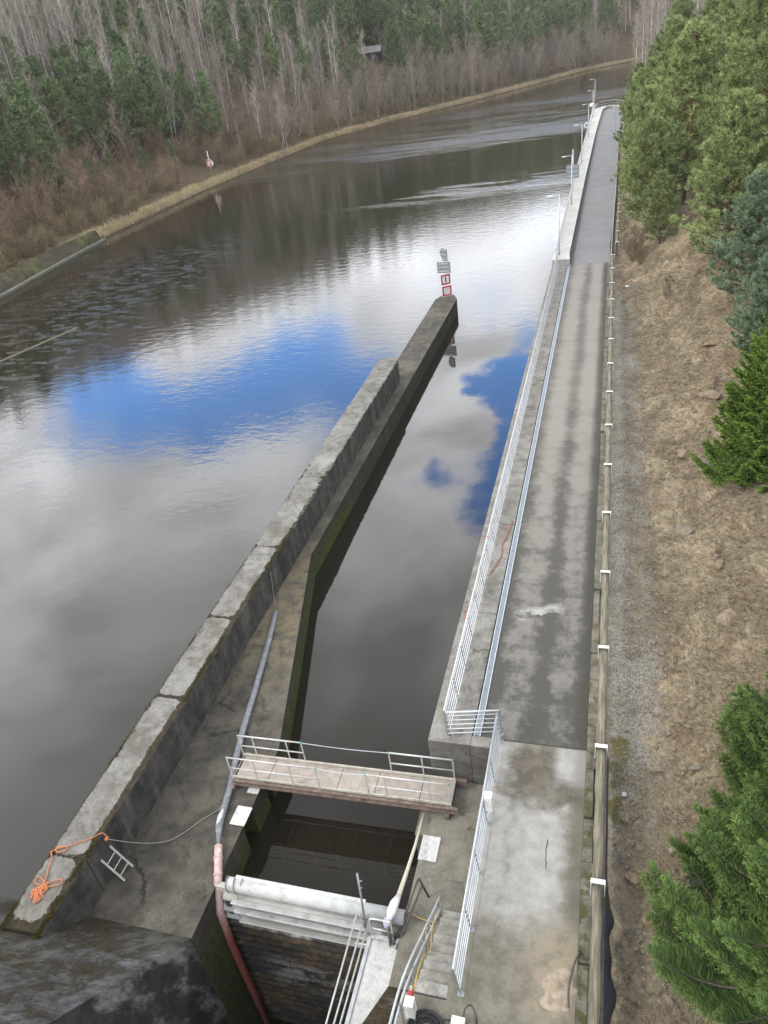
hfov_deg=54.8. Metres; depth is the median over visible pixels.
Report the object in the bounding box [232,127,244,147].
russet shrub
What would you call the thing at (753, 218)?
pine tree
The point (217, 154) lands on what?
tan shrub
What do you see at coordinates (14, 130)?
pine tree
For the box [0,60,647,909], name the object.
river water
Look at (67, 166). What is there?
russet shrub
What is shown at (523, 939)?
ramp road
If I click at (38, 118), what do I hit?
pine tree
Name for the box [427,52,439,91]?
bare tree
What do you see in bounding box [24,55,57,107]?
pine tree
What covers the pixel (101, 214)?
tan shrub
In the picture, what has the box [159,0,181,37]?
tree
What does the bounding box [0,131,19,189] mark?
pine tree
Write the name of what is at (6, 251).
tan shrub
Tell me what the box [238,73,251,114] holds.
birch tree
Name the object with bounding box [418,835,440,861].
cover plate
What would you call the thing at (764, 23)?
pine tree
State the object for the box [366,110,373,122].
tan shrub
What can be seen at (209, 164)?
bank sign
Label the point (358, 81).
bare tree
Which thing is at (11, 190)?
russet shrub
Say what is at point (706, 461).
boulder
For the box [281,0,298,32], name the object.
pine tree
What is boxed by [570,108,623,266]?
asphalt road
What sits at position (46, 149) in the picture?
pine tree
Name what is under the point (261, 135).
tan shrub
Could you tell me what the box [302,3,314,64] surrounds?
birch tree
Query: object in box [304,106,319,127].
russet shrub
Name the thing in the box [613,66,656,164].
pine tree
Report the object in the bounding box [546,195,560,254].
street lamp
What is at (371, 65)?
bare tree
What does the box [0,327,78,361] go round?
floating pole
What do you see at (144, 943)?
lock wall
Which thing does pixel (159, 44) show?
birch tree
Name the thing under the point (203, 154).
russet shrub
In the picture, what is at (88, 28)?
birch tree
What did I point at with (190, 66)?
birch tree
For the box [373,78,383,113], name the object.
bare tree
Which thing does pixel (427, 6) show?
pine tree
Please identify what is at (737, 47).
pine tree
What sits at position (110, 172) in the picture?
russet shrub
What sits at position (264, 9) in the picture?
pine tree
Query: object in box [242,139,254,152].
tan shrub
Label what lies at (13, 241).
tan shrub
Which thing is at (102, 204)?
tan shrub
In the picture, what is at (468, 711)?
pipe railing
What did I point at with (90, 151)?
russet shrub
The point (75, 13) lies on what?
pine tree
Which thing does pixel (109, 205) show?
tan shrub
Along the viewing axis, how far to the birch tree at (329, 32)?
246.14 m
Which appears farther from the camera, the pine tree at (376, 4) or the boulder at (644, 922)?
the pine tree at (376, 4)
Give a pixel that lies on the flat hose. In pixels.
(225, 801)
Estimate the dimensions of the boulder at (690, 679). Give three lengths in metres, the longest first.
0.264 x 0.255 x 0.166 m
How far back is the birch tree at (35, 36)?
169.71 m
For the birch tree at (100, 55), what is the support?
on the bank terrain at (194, 172)
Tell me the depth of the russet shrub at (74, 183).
134.83 m
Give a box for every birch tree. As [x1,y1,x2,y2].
[0,1,20,50]
[0,2,18,58]
[0,3,24,59]
[0,16,18,82]
[0,35,17,80]
[0,85,11,121]
[2,0,27,62]
[5,17,39,92]
[7,0,33,55]
[7,0,34,53]
[15,0,37,57]
[15,0,45,64]
[17,64,41,103]
[22,0,48,68]
[24,16,54,76]
[26,3,54,79]
[27,0,53,74]
[36,1,69,51]
[40,0,64,43]
[41,104,62,155]
[44,0,65,46]
[44,4,59,52]
[51,0,75,59]
[52,1,71,53]
[58,0,74,44]
[59,0,87,45]
[60,0,90,55]
[69,46,81,73]
[72,0,94,45]
[73,0,92,38]
[88,32,106,70]
[88,57,114,145]
[89,0,110,54]
[93,21,111,72]
[97,49,117,107]
[103,0,132,58]
[121,30,139,72]
[122,7,142,65]
[126,10,145,61]
[140,0,165,63]
[141,10,162,66]
[143,0,171,84]
[148,28,166,69]
[149,43,182,144]
[156,13,179,97]
[159,15,176,78]
[161,60,177,111]
[164,39,185,117]
[171,7,196,85]
[172,22,187,81]
[177,22,203,112]
[184,11,208,76]
[191,26,202,68]
[202,65,220,139]
[205,10,223,69]
[209,44,222,98]
[216,78,228,128]
[218,88,227,124]
[219,44,232,104]
[226,1,241,67]
[232,119,243,155]
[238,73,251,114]
[246,86,261,138]
[254,0,268,65]
[261,1,276,41]
[274,93,284,143]
[276,45,286,93]
[277,29,287,89]
[278,66,286,93]
[281,24,298,96]
[285,33,303,101]
[295,0,309,50]
[295,6,300,29]
[296,11,308,81]
[299,33,309,88]
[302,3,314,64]
[308,38,321,107]
[311,25,323,82]
[320,13,337,101]
[327,5,338,39]
[328,35,340,107]
[338,28,352,79]
[356,27,369,95]
[628,10,644,72]
[634,2,667,65]
[635,0,657,64]
[641,0,654,57]
[654,0,671,29]
[686,0,707,16]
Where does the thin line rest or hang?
hanging from the lock wall at (144, 943)
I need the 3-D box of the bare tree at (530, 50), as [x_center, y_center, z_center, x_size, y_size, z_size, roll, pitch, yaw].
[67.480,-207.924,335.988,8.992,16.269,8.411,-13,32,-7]
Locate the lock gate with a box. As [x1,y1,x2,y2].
[216,875,406,1023]
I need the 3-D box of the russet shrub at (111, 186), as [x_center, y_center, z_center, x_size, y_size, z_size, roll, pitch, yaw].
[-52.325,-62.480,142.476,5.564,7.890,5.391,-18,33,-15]
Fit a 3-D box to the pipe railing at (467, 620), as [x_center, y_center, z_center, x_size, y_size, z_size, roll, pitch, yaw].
[8.821,-7.975,44.777,0.283,1.118,54.000,2,33,16]
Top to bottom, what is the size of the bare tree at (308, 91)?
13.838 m
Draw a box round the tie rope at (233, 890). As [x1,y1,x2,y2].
[225,875,246,926]
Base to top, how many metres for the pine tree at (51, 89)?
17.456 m
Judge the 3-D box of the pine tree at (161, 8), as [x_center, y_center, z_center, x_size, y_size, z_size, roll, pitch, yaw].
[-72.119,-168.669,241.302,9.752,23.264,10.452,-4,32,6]
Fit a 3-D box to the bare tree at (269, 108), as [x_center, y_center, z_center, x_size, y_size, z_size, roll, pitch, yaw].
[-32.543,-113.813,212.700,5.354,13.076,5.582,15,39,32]
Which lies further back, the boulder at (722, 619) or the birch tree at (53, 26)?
the birch tree at (53, 26)
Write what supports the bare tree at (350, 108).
on the bank terrain at (194, 172)
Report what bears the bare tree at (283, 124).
on the bank terrain at (194, 172)
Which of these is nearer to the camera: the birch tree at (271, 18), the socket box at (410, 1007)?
the socket box at (410, 1007)
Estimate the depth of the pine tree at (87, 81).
164.73 m
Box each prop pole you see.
[394,879,418,944]
[395,886,421,949]
[418,877,429,897]
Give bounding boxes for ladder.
[100,845,132,880]
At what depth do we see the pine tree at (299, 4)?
279.68 m
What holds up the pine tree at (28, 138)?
on the bank terrain at (194, 172)
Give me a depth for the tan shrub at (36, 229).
118.35 m
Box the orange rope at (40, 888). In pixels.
[29,833,108,903]
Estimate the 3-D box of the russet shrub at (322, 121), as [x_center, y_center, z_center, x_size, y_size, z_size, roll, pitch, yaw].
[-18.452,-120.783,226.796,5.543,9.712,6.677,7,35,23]
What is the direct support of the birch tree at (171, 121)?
on the bank terrain at (194, 172)
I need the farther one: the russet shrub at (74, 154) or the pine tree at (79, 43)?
the pine tree at (79, 43)
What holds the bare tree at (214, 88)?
on the bank terrain at (194, 172)
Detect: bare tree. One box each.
[82,91,107,150]
[186,72,200,111]
[206,51,225,103]
[217,65,233,124]
[254,33,265,74]
[255,103,264,142]
[262,94,276,132]
[264,102,280,138]
[265,73,283,138]
[274,103,289,146]
[281,25,292,69]
[297,73,316,114]
[300,81,312,109]
[319,89,331,130]
[326,93,341,127]
[334,70,347,118]
[344,89,355,121]
[345,81,355,125]
[347,62,364,107]
[349,71,364,119]
[352,74,363,113]
[354,69,366,108]
[363,68,384,118]
[366,47,382,101]
[367,66,383,116]
[368,55,377,86]
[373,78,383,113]
[381,81,391,115]
[385,76,397,109]
[396,70,406,108]
[402,48,416,83]
[405,53,421,103]
[407,40,426,92]
[409,65,419,102]
[412,37,426,82]
[414,40,430,95]
[415,68,426,102]
[418,52,430,84]
[425,54,437,92]
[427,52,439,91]
[434,58,448,103]
[436,46,445,87]
[436,48,448,93]
[444,53,456,96]
[447,34,459,76]
[449,38,460,80]
[455,55,468,95]
[459,55,474,93]
[464,32,476,79]
[464,45,478,94]
[466,31,482,75]
[468,53,481,91]
[473,46,487,75]
[477,52,486,79]
[479,36,488,79]
[497,35,511,77]
[500,37,507,72]
[510,46,524,73]
[516,46,526,80]
[520,43,531,72]
[527,37,537,70]
[533,36,547,66]
[535,34,545,65]
[559,26,574,62]
[568,23,578,55]
[568,34,578,66]
[574,23,587,64]
[589,0,597,35]
[617,0,628,34]
[630,7,640,46]
[640,0,660,52]
[643,0,669,61]
[647,0,669,51]
[650,0,663,45]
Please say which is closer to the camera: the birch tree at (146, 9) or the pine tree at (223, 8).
the birch tree at (146, 9)
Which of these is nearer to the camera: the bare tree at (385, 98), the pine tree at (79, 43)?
the pine tree at (79, 43)
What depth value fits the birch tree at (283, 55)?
242.77 m
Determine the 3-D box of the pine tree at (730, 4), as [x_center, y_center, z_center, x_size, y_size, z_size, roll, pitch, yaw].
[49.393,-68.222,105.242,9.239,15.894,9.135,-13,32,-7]
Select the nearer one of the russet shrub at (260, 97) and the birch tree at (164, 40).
the birch tree at (164, 40)
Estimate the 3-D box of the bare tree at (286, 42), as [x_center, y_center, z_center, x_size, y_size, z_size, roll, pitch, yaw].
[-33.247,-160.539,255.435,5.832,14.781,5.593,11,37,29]
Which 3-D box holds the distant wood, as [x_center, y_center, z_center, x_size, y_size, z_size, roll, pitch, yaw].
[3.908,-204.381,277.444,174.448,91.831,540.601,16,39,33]
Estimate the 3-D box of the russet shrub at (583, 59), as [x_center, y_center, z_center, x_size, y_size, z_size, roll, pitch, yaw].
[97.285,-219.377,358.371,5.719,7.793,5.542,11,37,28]
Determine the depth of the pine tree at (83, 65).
170.62 m
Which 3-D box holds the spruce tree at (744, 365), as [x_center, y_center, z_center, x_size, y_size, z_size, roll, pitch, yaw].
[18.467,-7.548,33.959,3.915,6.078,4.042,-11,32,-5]
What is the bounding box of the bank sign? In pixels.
[206,152,212,172]
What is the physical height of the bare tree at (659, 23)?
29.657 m
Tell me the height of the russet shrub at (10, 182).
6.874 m
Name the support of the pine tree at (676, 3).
on the bank terrain at (624, 265)
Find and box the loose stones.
[609,257,767,1023]
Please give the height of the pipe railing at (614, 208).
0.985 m
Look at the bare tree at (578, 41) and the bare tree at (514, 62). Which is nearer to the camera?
the bare tree at (514, 62)
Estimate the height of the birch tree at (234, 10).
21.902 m
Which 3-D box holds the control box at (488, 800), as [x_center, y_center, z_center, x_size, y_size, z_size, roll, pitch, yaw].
[2.777,8.770,20.517,0.269,2.122,0.975,14,38,32]
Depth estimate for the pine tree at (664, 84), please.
71.88 m
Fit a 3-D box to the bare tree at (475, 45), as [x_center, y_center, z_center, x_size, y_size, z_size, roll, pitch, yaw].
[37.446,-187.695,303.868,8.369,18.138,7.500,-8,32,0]
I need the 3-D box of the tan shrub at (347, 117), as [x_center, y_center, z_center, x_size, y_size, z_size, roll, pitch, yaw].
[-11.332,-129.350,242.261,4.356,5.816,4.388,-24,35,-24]
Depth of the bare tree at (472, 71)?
286.43 m
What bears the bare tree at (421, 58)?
on the bank terrain at (194, 172)
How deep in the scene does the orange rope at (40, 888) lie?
20.97 m
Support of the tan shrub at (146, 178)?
on the bank terrain at (194, 172)
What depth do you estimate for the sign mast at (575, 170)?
94.86 m
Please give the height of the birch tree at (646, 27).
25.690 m
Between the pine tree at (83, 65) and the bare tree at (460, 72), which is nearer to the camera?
the pine tree at (83, 65)
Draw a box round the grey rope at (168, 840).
[108,807,227,843]
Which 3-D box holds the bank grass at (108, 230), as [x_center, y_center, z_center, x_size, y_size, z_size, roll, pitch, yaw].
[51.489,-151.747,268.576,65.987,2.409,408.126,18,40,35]
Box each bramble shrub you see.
[620,219,647,261]
[624,238,632,251]
[629,231,652,264]
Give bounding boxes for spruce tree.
[638,738,767,1023]
[667,636,767,886]
[689,330,767,493]
[729,315,767,389]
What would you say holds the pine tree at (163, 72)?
on the bank terrain at (194, 172)
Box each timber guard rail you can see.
[588,254,614,1023]
[615,194,620,254]
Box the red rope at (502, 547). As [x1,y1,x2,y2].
[490,520,512,573]
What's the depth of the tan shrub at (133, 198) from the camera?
139.75 m
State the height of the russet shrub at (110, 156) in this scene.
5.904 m
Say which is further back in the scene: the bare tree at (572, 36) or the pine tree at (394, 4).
the bare tree at (572, 36)
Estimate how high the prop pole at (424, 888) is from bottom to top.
1.152 m
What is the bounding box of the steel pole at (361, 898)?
[356,873,366,927]
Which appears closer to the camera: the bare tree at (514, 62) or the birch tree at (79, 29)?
the birch tree at (79, 29)
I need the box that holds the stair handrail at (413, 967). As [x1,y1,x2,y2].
[388,896,441,1023]
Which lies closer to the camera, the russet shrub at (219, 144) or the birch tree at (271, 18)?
the russet shrub at (219, 144)
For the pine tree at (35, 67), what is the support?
on the bank terrain at (194, 172)
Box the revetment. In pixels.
[0,230,106,298]
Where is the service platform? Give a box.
[325,912,398,1023]
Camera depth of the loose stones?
25.91 m
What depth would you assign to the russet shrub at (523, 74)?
315.07 m
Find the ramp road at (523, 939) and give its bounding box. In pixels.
[396,263,607,1023]
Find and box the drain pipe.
[213,843,269,1023]
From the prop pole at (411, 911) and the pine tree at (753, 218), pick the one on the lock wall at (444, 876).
the prop pole at (411, 911)
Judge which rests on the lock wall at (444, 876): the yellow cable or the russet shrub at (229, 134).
the yellow cable
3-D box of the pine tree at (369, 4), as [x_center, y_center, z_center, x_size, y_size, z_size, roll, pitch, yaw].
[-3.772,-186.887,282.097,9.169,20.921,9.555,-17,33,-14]
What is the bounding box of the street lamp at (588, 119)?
[584,104,588,136]
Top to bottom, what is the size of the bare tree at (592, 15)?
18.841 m
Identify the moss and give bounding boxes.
[0,463,332,939]
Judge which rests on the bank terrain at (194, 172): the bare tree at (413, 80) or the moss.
the bare tree at (413, 80)
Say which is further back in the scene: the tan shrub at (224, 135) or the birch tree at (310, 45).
the birch tree at (310, 45)
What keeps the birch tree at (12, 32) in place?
on the bank terrain at (194, 172)
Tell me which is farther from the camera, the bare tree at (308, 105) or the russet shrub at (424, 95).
the russet shrub at (424, 95)
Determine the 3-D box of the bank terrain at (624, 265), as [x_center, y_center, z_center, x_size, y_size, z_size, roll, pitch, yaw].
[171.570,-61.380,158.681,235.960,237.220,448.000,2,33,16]
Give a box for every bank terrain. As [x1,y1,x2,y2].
[0,0,701,273]
[592,135,767,1023]
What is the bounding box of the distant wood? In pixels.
[0,0,669,199]
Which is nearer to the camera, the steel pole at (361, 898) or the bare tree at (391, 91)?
the steel pole at (361, 898)
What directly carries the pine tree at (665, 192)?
on the bank terrain at (624, 265)
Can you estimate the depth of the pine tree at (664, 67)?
76.74 m
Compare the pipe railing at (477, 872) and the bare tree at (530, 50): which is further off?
the bare tree at (530, 50)
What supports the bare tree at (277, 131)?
on the bank terrain at (194, 172)
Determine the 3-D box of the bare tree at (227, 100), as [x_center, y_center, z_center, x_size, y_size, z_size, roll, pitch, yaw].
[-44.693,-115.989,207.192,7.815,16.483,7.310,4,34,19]
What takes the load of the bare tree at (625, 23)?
on the bank terrain at (194, 172)
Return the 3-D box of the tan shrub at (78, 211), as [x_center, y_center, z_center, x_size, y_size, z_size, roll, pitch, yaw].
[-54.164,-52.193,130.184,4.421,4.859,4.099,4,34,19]
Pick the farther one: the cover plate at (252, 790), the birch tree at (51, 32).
the birch tree at (51, 32)
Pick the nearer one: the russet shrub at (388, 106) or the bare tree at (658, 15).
the bare tree at (658, 15)
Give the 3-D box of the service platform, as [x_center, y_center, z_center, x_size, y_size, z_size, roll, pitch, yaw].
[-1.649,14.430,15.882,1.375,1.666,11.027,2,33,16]
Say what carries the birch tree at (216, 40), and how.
on the bank terrain at (194, 172)
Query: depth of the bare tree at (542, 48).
340.54 m
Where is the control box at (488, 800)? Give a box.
[480,791,492,823]
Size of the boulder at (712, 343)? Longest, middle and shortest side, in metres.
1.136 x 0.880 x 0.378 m
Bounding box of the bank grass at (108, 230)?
[80,56,648,238]
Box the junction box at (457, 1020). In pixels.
[451,1015,465,1023]
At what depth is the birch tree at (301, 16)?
262.23 m
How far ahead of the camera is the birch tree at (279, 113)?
209.31 m
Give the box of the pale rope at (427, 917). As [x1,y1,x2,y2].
[419,881,432,942]
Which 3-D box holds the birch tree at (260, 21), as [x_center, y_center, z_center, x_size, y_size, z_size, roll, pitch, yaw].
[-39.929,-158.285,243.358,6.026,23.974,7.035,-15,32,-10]
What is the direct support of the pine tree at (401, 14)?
on the bank terrain at (194, 172)
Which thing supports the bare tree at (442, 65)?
on the bank terrain at (194, 172)
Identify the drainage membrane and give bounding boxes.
[603,753,616,1023]
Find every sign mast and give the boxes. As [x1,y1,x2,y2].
[437,247,451,296]
[566,149,578,181]
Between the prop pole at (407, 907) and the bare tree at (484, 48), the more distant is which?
the bare tree at (484, 48)
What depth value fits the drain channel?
31.50 m
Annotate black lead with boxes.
[463,1004,476,1023]
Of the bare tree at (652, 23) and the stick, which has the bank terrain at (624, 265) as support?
the bare tree at (652, 23)
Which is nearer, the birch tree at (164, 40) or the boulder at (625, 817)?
the boulder at (625, 817)
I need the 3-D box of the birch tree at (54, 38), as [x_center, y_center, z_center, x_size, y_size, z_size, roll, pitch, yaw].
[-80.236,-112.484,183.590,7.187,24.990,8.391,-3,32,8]
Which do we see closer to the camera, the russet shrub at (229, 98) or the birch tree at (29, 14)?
the birch tree at (29, 14)
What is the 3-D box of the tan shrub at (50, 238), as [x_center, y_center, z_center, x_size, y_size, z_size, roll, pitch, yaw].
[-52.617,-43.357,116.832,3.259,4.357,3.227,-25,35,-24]
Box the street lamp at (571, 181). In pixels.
[563,155,571,204]
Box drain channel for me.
[474,266,569,736]
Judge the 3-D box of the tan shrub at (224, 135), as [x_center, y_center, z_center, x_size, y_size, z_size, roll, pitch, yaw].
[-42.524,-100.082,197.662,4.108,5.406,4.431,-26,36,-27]
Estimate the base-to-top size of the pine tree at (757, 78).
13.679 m
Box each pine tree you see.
[0,34,30,102]
[0,60,11,96]
[0,116,35,205]
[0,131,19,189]
[9,108,35,160]
[11,120,57,190]
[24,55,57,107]
[28,56,55,128]
[29,108,70,168]
[30,0,67,47]
[36,138,63,191]
[37,75,84,158]
[46,47,62,97]
[56,57,78,113]
[57,42,78,79]
[58,79,88,144]
[66,0,96,42]
[68,7,97,53]
[69,37,94,72]
[71,86,106,164]
[75,28,86,54]
[75,58,109,137]
[79,73,114,147]
[81,46,113,120]
[82,37,112,86]
[86,37,109,77]
[89,65,132,145]
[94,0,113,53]
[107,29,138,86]
[109,0,146,53]
[111,50,149,145]
[115,95,144,148]
[120,69,162,155]
[135,64,173,149]
[146,57,167,113]
[149,0,177,32]
[150,71,178,140]
[156,67,186,140]
[158,25,185,80]
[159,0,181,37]
[172,68,196,124]
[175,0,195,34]
[202,4,225,43]
[203,12,223,69]
[216,0,235,34]
[219,52,241,100]
[223,41,236,72]
[231,0,244,19]
[236,4,264,57]
[257,0,281,35]
[271,0,293,31]
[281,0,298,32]
[292,0,302,12]
[308,34,328,85]
[310,0,340,59]
[311,27,324,51]
[321,5,340,46]
[342,0,367,44]
[353,0,370,44]
[365,0,382,40]
[366,0,390,58]
[377,0,400,40]
[380,22,408,85]
[382,19,410,85]
[396,0,411,38]
[399,0,413,28]
[410,0,434,47]
[414,0,436,45]
[417,21,442,82]
[428,0,447,23]
[429,23,448,82]
[438,6,457,58]
[441,0,462,54]
[610,75,676,199]
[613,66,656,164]
[616,115,682,233]
[617,62,645,122]
[617,67,655,149]
[629,58,694,146]
[629,81,699,194]
[635,16,730,205]
[638,168,683,244]
[640,29,669,78]
[649,0,696,69]
[649,13,687,75]
[654,2,696,70]
[668,86,767,266]
[671,78,709,161]
[684,16,700,35]
[685,36,767,188]
[694,0,722,18]
[696,30,767,214]
[698,35,726,97]
[703,167,767,296]
[706,13,728,52]
[709,0,738,39]
[714,0,767,131]
[720,0,752,81]
[725,252,767,356]
[751,14,767,161]
[751,162,767,191]
[754,19,767,41]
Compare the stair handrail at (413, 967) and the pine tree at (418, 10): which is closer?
the stair handrail at (413, 967)
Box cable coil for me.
[407,1008,450,1023]
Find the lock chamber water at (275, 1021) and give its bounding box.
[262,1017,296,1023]
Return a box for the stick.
[567,952,579,1007]
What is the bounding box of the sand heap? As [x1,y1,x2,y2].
[540,959,589,1023]
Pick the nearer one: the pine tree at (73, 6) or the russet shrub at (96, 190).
the russet shrub at (96, 190)
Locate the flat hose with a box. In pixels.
[215,611,277,843]
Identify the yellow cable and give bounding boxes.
[408,910,436,990]
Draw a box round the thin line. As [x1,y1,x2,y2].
[269,547,275,607]
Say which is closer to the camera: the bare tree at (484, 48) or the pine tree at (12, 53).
the pine tree at (12, 53)
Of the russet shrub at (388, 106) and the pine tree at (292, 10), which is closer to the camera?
the russet shrub at (388, 106)
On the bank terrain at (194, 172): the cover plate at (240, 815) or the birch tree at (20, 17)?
the birch tree at (20, 17)
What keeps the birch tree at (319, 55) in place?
on the bank terrain at (194, 172)
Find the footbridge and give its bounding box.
[225,734,466,819]
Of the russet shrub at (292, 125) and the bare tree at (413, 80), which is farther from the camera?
the bare tree at (413, 80)
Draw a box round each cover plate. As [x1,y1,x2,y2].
[229,805,251,826]
[247,780,262,793]
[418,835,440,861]
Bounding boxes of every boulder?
[620,814,629,822]
[624,873,639,884]
[641,915,655,929]
[648,763,665,773]
[668,847,674,855]
[676,524,693,535]
[677,449,690,459]
[687,677,695,682]
[689,765,702,772]
[698,390,719,399]
[698,458,720,472]
[703,340,722,346]
[713,559,723,569]
[716,608,736,625]
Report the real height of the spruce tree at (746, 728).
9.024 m
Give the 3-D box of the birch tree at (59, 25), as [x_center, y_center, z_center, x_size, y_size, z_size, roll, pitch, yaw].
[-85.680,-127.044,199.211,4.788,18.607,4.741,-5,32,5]
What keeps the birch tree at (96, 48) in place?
on the bank terrain at (194, 172)
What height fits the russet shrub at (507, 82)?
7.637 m
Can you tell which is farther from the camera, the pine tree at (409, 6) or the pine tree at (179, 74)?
the pine tree at (409, 6)
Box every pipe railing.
[443,254,559,736]
[444,709,503,737]
[451,712,503,996]
[555,103,597,256]
[610,131,619,262]
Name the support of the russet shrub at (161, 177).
on the bank terrain at (194, 172)
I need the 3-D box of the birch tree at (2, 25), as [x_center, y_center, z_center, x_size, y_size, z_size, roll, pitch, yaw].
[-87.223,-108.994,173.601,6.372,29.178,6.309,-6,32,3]
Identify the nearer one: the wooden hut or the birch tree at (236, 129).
the birch tree at (236, 129)
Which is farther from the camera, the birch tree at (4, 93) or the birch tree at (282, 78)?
the birch tree at (282, 78)
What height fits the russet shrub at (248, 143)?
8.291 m
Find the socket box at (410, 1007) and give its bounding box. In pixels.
[403,985,416,1020]
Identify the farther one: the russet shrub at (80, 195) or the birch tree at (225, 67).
the birch tree at (225, 67)
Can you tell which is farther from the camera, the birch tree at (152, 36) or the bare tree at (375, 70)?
the bare tree at (375, 70)
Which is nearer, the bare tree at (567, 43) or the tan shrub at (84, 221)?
the tan shrub at (84, 221)
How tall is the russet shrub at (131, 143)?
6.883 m
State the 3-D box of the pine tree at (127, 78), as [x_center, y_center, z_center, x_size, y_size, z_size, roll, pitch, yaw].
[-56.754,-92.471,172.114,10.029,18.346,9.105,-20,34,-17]
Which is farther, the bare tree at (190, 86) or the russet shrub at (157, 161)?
the bare tree at (190, 86)
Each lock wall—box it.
[0,295,457,1023]
[362,782,482,1023]
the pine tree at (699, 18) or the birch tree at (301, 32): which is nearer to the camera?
the pine tree at (699, 18)
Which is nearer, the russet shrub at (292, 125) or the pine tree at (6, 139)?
the pine tree at (6, 139)
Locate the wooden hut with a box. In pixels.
[355,44,381,62]
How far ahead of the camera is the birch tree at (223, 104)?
201.08 m
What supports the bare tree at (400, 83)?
on the bank terrain at (194, 172)
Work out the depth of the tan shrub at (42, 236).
113.73 m
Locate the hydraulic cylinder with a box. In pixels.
[383,813,424,946]
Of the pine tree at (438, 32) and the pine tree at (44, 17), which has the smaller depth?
the pine tree at (44, 17)
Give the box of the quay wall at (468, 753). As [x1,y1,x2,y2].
[428,105,621,784]
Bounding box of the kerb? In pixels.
[575,263,610,1023]
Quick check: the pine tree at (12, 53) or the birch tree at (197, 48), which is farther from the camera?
the birch tree at (197, 48)
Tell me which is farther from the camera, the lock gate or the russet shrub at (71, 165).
the russet shrub at (71, 165)
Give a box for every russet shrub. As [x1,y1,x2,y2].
[0,156,6,199]
[0,166,19,197]
[0,180,24,225]
[0,189,23,230]
[11,171,37,218]
[11,176,59,234]
[20,154,55,204]
[21,196,52,231]
[32,168,71,219]
[33,138,72,189]
[48,168,98,219]
[52,130,70,172]
[52,151,92,197]
[58,154,82,179]
[60,162,90,207]
[62,141,91,179]
[65,164,106,204]
[69,172,98,198]
[78,136,100,170]
[87,162,113,195]
[99,168,123,201]
[100,143,118,166]
[101,163,117,188]
[110,136,139,175]
[120,129,134,153]
[120,156,141,183]
[143,153,170,188]
[151,153,165,172]
[151,159,168,192]
[158,151,176,181]
[163,152,184,182]
[172,130,191,159]
[194,131,205,152]
[199,133,211,154]
[201,145,213,163]
[208,143,218,167]
[213,131,229,160]
[219,84,235,115]
[219,129,233,150]
[225,124,233,145]
[228,111,239,133]
[229,138,243,161]
[230,125,246,154]
[231,140,244,159]
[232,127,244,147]
[236,127,256,156]
[239,97,250,113]
[241,112,258,140]
[245,106,256,129]
[247,124,262,150]
[253,86,267,107]
[259,135,268,149]
[280,91,292,113]
[280,124,290,141]
[289,115,297,137]
[301,120,308,135]
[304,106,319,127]
[315,100,328,132]
[315,104,329,128]
[368,95,378,119]
[381,94,390,113]
[420,88,428,106]
[486,73,497,88]
[502,69,510,85]
[521,64,531,82]
[546,53,557,71]
[580,51,590,64]
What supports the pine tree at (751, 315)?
on the bank terrain at (624, 265)
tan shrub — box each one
[0,239,10,271]
[0,243,21,266]
[1,231,23,257]
[8,225,38,256]
[25,223,50,252]
[26,223,44,240]
[36,226,55,243]
[42,228,59,247]
[47,211,69,234]
[65,206,78,227]
[66,200,88,221]
[74,207,92,228]
[86,208,98,220]
[90,198,112,222]
[91,197,108,215]
[100,195,113,209]
[108,193,120,212]
[119,202,129,214]
[120,196,133,210]
[122,188,139,210]
[138,171,154,191]
[142,182,153,196]
[143,166,159,188]
[162,173,174,189]
[210,145,221,162]
[215,127,231,143]
[228,151,241,166]
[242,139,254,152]
[255,122,263,137]
[255,147,263,156]
[264,134,277,151]
[288,133,296,145]
[305,129,311,138]
[311,121,320,134]
[329,116,336,127]
[336,115,344,125]
[342,107,351,122]
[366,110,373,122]
[391,101,399,112]
[487,82,493,90]
[537,68,544,79]
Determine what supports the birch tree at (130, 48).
on the bank terrain at (194, 172)
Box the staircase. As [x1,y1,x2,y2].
[408,910,460,999]
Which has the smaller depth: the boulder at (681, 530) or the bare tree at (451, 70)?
the boulder at (681, 530)
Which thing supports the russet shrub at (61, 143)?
on the bank terrain at (194, 172)
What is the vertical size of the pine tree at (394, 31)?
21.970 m
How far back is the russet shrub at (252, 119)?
215.45 m
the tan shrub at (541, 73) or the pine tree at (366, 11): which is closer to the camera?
the pine tree at (366, 11)
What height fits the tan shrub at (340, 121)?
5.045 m
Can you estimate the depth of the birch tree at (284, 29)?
240.73 m
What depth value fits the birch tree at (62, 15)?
199.64 m
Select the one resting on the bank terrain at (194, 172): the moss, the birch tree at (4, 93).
the birch tree at (4, 93)
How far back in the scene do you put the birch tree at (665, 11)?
157.87 m
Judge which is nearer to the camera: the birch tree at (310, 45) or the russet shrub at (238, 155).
the russet shrub at (238, 155)
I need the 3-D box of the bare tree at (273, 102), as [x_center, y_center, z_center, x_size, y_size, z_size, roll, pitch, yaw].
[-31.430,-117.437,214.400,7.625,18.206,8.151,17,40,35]
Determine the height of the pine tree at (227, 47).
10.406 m
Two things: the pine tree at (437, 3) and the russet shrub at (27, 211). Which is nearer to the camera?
the russet shrub at (27, 211)
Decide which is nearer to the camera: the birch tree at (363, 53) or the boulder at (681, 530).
the boulder at (681, 530)
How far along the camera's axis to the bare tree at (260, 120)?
207.71 m
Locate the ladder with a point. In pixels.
(112, 869)
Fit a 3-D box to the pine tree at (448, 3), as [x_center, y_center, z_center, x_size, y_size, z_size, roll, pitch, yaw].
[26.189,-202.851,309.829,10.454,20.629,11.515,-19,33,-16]
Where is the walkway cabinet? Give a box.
[590,103,594,116]

